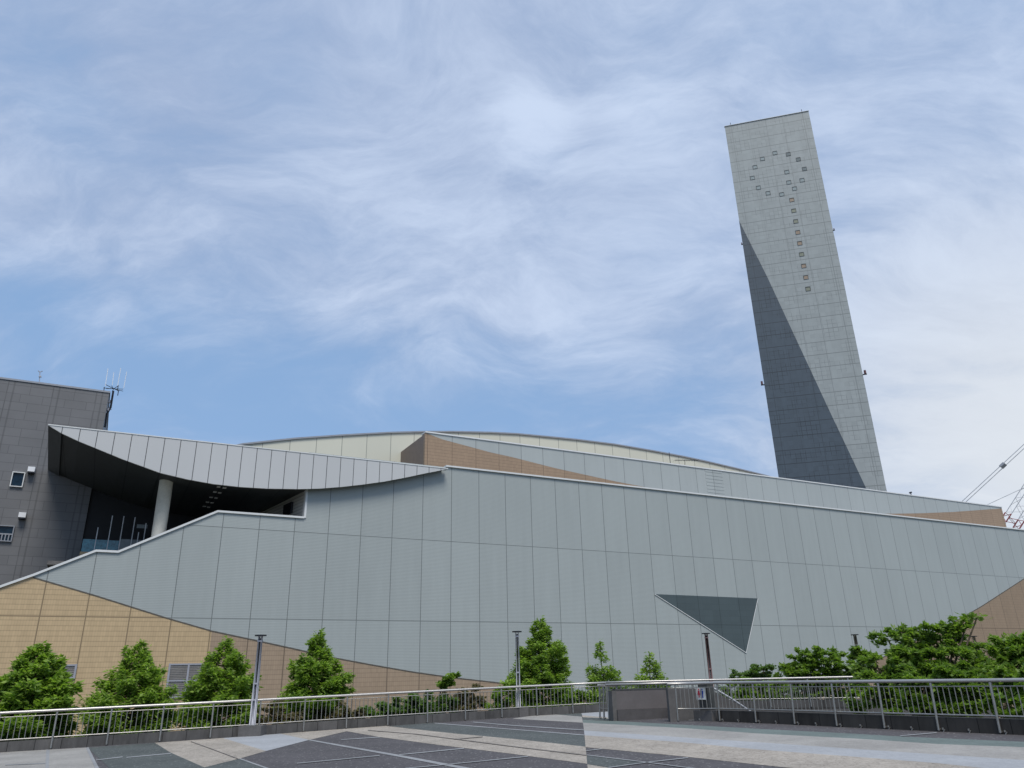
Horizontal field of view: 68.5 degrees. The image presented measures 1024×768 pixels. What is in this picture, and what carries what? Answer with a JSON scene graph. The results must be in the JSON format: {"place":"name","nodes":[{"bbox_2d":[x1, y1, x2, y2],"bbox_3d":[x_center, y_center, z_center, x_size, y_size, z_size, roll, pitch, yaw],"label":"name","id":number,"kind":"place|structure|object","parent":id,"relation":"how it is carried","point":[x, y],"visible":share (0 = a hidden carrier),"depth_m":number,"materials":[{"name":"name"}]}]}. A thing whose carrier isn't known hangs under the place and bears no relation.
{"place":"outdoors","nodes":[
{"label":"outdoors","id":0,"kind":"place"},
{"bbox_2d":[0,377,110,584],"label":"dark block","id":1,"kind":"structure","parent":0,"point":[43,512],"depth_m":50.28,"materials":[{"name":"grey tile"}]},
{"bbox_2d":[0,525,14,541],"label":"window","id":2,"kind":"structure","parent":1,"relation":"in","point":[6,531],"depth_m":48.33,"materials":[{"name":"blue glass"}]},
{"bbox_2d":[9,471,25,487],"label":"window","id":3,"kind":"structure","parent":1,"relation":"in","point":[17,478],"depth_m":49.60,"materials":[{"name":"blue glass"}]},
{"bbox_2d":[104,368,126,426],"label":"whip antenna mast","id":4,"kind":"object","parent":1,"relation":"on","point":[109,408],"visible":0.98,"depth_m":54.48,"materials":[{"name":"black metal"}]},
{"bbox_2d":[0,711,1023,767],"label":"plaza","id":5,"kind":"structure","parent":0,"point":[585,740],"depth_m":17.08,"materials":[{"name":"grey concrete"}]},
{"bbox_2d":[238,635,266,736],"bbox_3d":[-8.368,9.877,24.684,0.720,3.120,0.620,-1,-21,0],"label":"lamp post","id":6,"kind":"object","parent":5,"relation":"on","point":[252,728],"visible":0.99,"depth_m":24.35,"materials":[{"name":"metal"}]},
{"bbox_2d":[0,704,606,751],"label":"kerb","id":7,"kind":"structure","parent":5,"relation":"on","point":[60,743],"depth_m":24.75,"materials":[{"name":"concrete"}]},
{"bbox_2d":[0,681,607,748],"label":"railing","id":8,"kind":"object","parent":7,"relation":"on","point":[227,701],"visible":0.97,"depth_m":24.86,"materials":[{"name":"metal"}]},
{"bbox_2d":[512,631,527,716],"bbox_3d":[0.230,11.191,29.070,0.720,3.122,0.620,-1,-21,0],"label":"lamp post","id":9,"kind":"object","parent":5,"relation":"on","point":[523,712],"visible":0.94,"depth_m":28.85,"materials":[{"name":"metal"}]},
{"bbox_2d":[597,684,616,718],"bbox_3d":[3.147,10.580,25.067,0.218,1.075,1.403,6,-23,-19],"label":"railing","id":10,"kind":"object","parent":5,"relation":"on","point":[604,704],"visible":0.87,"depth_m":25.18,"materials":[{"name":"metal"}]},
{"bbox_2d":[604,682,673,720],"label":"concrete parapet","id":11,"kind":"structure","parent":5,"relation":"on","point":[631,703],"depth_m":24.59,"materials":[{"name":"concrete"}]},
{"bbox_2d":[666,689,678,721],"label":"stone pier","id":12,"kind":"structure","parent":5,"relation":"on","point":[671,704],"depth_m":23.13,"materials":[{"name":"concrete"}]},
{"bbox_2d":[693,684,717,721],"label":"sign pier","id":13,"kind":"structure","parent":5,"relation":"on","point":[711,715],"depth_m":22.89,"materials":[{"name":"concrete"}]},
{"bbox_2d":[696,688,705,699],"bbox_3d":[5.771,9.461,23.009,0.026,0.350,0.360,13,-26,-33],"label":"toilet sign","id":14,"kind":"object","parent":13,"relation":"attached to","point":[698,691],"visible":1,"depth_m":22.99,"materials":[{"name":"white plastic"}]},
{"bbox_2d":[673,681,750,720],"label":"stair wall","id":15,"kind":"structure","parent":5,"relation":"on","point":[686,715],"depth_m":23.94,"materials":[{"name":"concrete"}]},
{"bbox_2d":[717,710,1023,734],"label":"kerb","id":16,"kind":"structure","parent":5,"relation":"on","point":[1012,726],"depth_m":18.18,"materials":[{"name":"concrete"}]},
{"bbox_2d":[667,678,1023,733],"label":"railing","id":17,"kind":"object","parent":16,"relation":"on","point":[988,680],"visible":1,"depth_m":18.73,"materials":[{"name":"metal"}]},
{"bbox_2d":[0,0,1023,528],"label":"sky","id":18,"kind":"structure","parent":0,"point":[280,219],"materials":[{"name":"blue"}]},
{"bbox_2d":[724,109,886,490],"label":"chimney tower","id":19,"kind":"structure","parent":0,"point":[822,427],"depth_m":118.86,"materials":[{"name":"concrete"}]},
{"label":"ground","id":20,"kind":"structure","parent":0,"visible":0},
{"bbox_2d":[0,640,85,741],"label":"young tree","id":21,"kind":"object","parent":20,"relation":"on","point":[51,688],"visible":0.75,"depth_m":23.62,"materials":[{"name":"green plant"}]},
{"bbox_2d":[65,638,181,737],"bbox_3d":[-12.757,12.877,24.404,3.499,8.807,3.557,8,-23,-24],"label":"young tree","id":22,"kind":"object","parent":20,"relation":"on","point":[121,687],"visible":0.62,"depth_m":24.89,"materials":[{"name":"green plant"}]},
{"bbox_2d":[169,635,263,730],"bbox_3d":[-10.200,13.168,25.454,3.146,8.899,3.105,4,-22,-13],"label":"young tree","id":23,"kind":"object","parent":20,"relation":"on","point":[212,682],"visible":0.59,"depth_m":25.78,"materials":[{"name":"green plant"}]},
{"bbox_2d":[256,700,303,724],"bbox_3d":[-7.926,14.086,25.019,1.806,6.777,1.650,-1,-21,0],"label":"shrub","id":24,"kind":"object","parent":20,"relation":"on","point":[280,716],"visible":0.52,"depth_m":25.76,"materials":[{"name":"green plant"}]},
{"bbox_2d":[272,628,356,722],"bbox_3d":[-7.333,13.545,26.999,3.193,9.203,3.485,-1,-21,0],"label":"young tree","id":25,"kind":"object","parent":20,"relation":"on","point":[309,671],"visible":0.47,"depth_m":27.70,"materials":[{"name":"green plant"}]},
{"bbox_2d":[309,700,366,721],"bbox_3d":[-6.324,14.634,26.328,1.648,6.637,1.995,-16,-25,32],"label":"shrub","id":26,"kind":"object","parent":20,"relation":"on","point":[353,713],"visible":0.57,"depth_m":27.15,"materials":[{"name":"green plant"}]},
{"bbox_2d":[358,701,408,718],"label":"shrub","id":27,"kind":"object","parent":20,"relation":"on","point":[381,706],"visible":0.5,"depth_m":28.28,"materials":[{"name":"green plant"}]},
{"bbox_2d":[390,689,432,715],"bbox_3d":[-3.760,15.147,28.186,1.855,6.919,1.562,-1,-21,0],"label":"shrub","id":28,"kind":"object","parent":20,"relation":"on","point":[409,702],"visible":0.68,"depth_m":28.90,"materials":[{"name":"green plant"}]},
{"bbox_2d":[425,692,459,713],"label":"shrub","id":29,"kind":"object","parent":20,"relation":"on","point":[437,704],"visible":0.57,"depth_m":29.62,"materials":[{"name":"green plant"}]},
{"bbox_2d":[435,671,461,695],"bbox_3d":[-2.512,15.092,28.979,1.070,7.539,1.032,-11,-23,24],"label":"tree","id":30,"kind":"object","parent":20,"relation":"on","point":[446,682],"visible":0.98,"depth_m":30.02,"materials":[{"name":"green plant"}]},
{"bbox_2d":[451,683,487,712],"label":"shrub","id":31,"kind":"object","parent":20,"relation":"on","point":[478,700],"visible":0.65,"depth_m":30.26,"materials":[{"name":"green plant"}]},
{"bbox_2d":[481,677,519,710],"bbox_3d":[-0.411,15.354,29.393,1.732,7.263,1.311,-8,-22,17],"label":"shrub","id":32,"kind":"object","parent":20,"relation":"on","point":[507,682],"visible":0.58,"depth_m":30.34,"materials":[{"name":"green plant"}]},
{"bbox_2d":[0,424,1023,736],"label":"waste plant","id":33,"kind":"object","parent":20,"relation":"on","point":[406,560],"visible":0.77,"depth_m":52.87,"materials":[{"name":"grey metal"}]},
{"bbox_2d":[65,664,76,677],"bbox_3d":[-23.240,14.985,39.202,0.939,0.736,0.085,10,-24,-26],"label":"louvre window","id":34,"kind":"structure","parent":33,"relation":"in","point":[72,668],"depth_m":39.33,"materials":[{"name":"paint"}]},
{"bbox_2d":[166,663,201,697],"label":"louvre window","id":35,"kind":"structure","parent":33,"relation":"in","point":[176,672],"depth_m":41.54,"materials":[{"name":"paint"}]},
{"bbox_2d":[505,615,580,707],"bbox_3d":[1.321,14.731,31.351,3.499,9.772,3.288,-1,-21,0],"label":"young tree","id":36,"kind":"object","parent":20,"relation":"on","point":[540,663],"visible":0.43,"depth_m":31.69,"materials":[{"name":"green plant"}]},
{"bbox_2d":[567,684,605,705],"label":"shrub","id":37,"kind":"object","parent":20,"relation":"on","point":[580,696],"visible":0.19,"depth_m":31.99,"materials":[{"name":"green plant"}]},
{"bbox_2d":[578,640,634,704],"bbox_3d":[4.084,15.415,31.925,3.044,8.801,2.753,13,-26,-33],"label":"young tree","id":38,"kind":"object","parent":20,"relation":"on","point":[604,676],"visible":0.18,"depth_m":32.61,"materials":[{"name":"green plant"}]},
{"bbox_2d":[630,651,669,687],"bbox_3d":[6.207,15.835,32.345,2.466,8.232,2.772,-14,-25,29],"label":"young tree","id":39,"kind":"object","parent":20,"relation":"on","point":[654,670],"visible":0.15,"depth_m":33.51,"materials":[{"name":"green plant"}]},
{"bbox_2d":[728,664,776,698],"bbox_3d":[12.394,17.899,37.252,2.405,7.668,2.308,-1,-21,0],"label":"shrub","id":40,"kind":"object","parent":20,"relation":"on","point":[754,670],"visible":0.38,"depth_m":38.22,"materials":[{"name":"green plant"}]},
{"bbox_2d":[718,676,803,700],"bbox_3d":[11.362,16.785,33.520,2.277,7.079,5.042,8,-23,-23],"label":"shrub","id":41,"kind":"object","parent":20,"relation":"on","point":[755,692],"visible":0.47,"depth_m":33.90,"materials":[{"name":"green plant"}]},
{"bbox_2d":[772,644,858,699],"bbox_3d":[14.293,16.143,33.827,4.320,8.370,2.902,-9,-23,20],"label":"round shrub","id":42,"kind":"object","parent":20,"relation":"on","point":[808,663],"visible":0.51,"depth_m":34.61,"materials":[{"name":"green plant"}]},
{"bbox_2d":[851,634,859,662],"bbox_3d":[17.943,16.702,37.803,0.380,7.846,0.380,-1,-21,0],"label":"lamp post","id":43,"kind":"object","parent":20,"relation":"on","point":[855,639],"visible":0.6,"depth_m":39.10,"materials":[{"name":"metal"}]},
{"bbox_2d":[845,645,875,691],"bbox_3d":[14.851,14.896,30.497,1.216,8.250,1.319,-1,-21,0],"label":"shrub","id":44,"kind":"object","parent":20,"relation":"on","point":[855,652],"visible":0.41,"depth_m":31.85,"materials":[{"name":"green plant"}]},
{"bbox_2d":[748,707,994,717],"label":"retaining wall","id":45,"kind":"structure","parent":20,"relation":"on","point":[875,710],"depth_m":28.36,"materials":[{"name":"concrete"}]},
{"bbox_2d":[733,699,980,708],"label":"kerb","id":46,"kind":"structure","parent":45,"relation":"on","point":[795,704],"depth_m":28.80,"materials":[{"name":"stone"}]},
{"bbox_2d":[606,676,969,707],"bbox_3d":[10.579,11.793,28.785,13.845,1.069,1.074,-5,-22,10],"label":"railing","id":47,"kind":"object","parent":46,"relation":"on","point":[767,679],"visible":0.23,"depth_m":29.28,"materials":[{"name":"metal"}]},
{"bbox_2d":[840,612,1012,716],"bbox_3d":[12.015,10.816,20.616,4.586,8.800,3.622,-1,-21,0],"label":"spreading tree","id":48,"kind":"object","parent":20,"relation":"on","point":[907,656],"visible":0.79,"depth_m":21.67,"materials":[{"name":"green plant"}]},
{"bbox_2d":[952,630,1023,718],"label":"leafy tree","id":49,"kind":"object","parent":20,"relation":"on","point":[1008,651],"visible":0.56,"depth_m":20.52,"materials":[{"name":"green plant"}]},
{"bbox_2d":[962,444,1023,528],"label":"crawler crane","id":50,"kind":"object","parent":20,"relation":"on","point":[1002,465],"visible":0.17,"depth_m":144.06,"materials":[{"name":"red metal"}]},
{"bbox_3d":[9.173,17.292,32.863,2.400,5.848,2.000,-1,-21,0],"label":"podium","id":51,"kind":"object","parent":20,"relation":"on","visible":0},
{"bbox_2d":[702,633,713,686],"bbox_3d":[9.074,13.087,34.502,0.380,3.172,0.380,-1,-21,0],"label":"lamp post","id":52,"kind":"object","parent":51,"relation":"on","point":[708,657],"visible":0.7,"depth_m":34.67,"materials":[{"name":"metal"}]}
]}

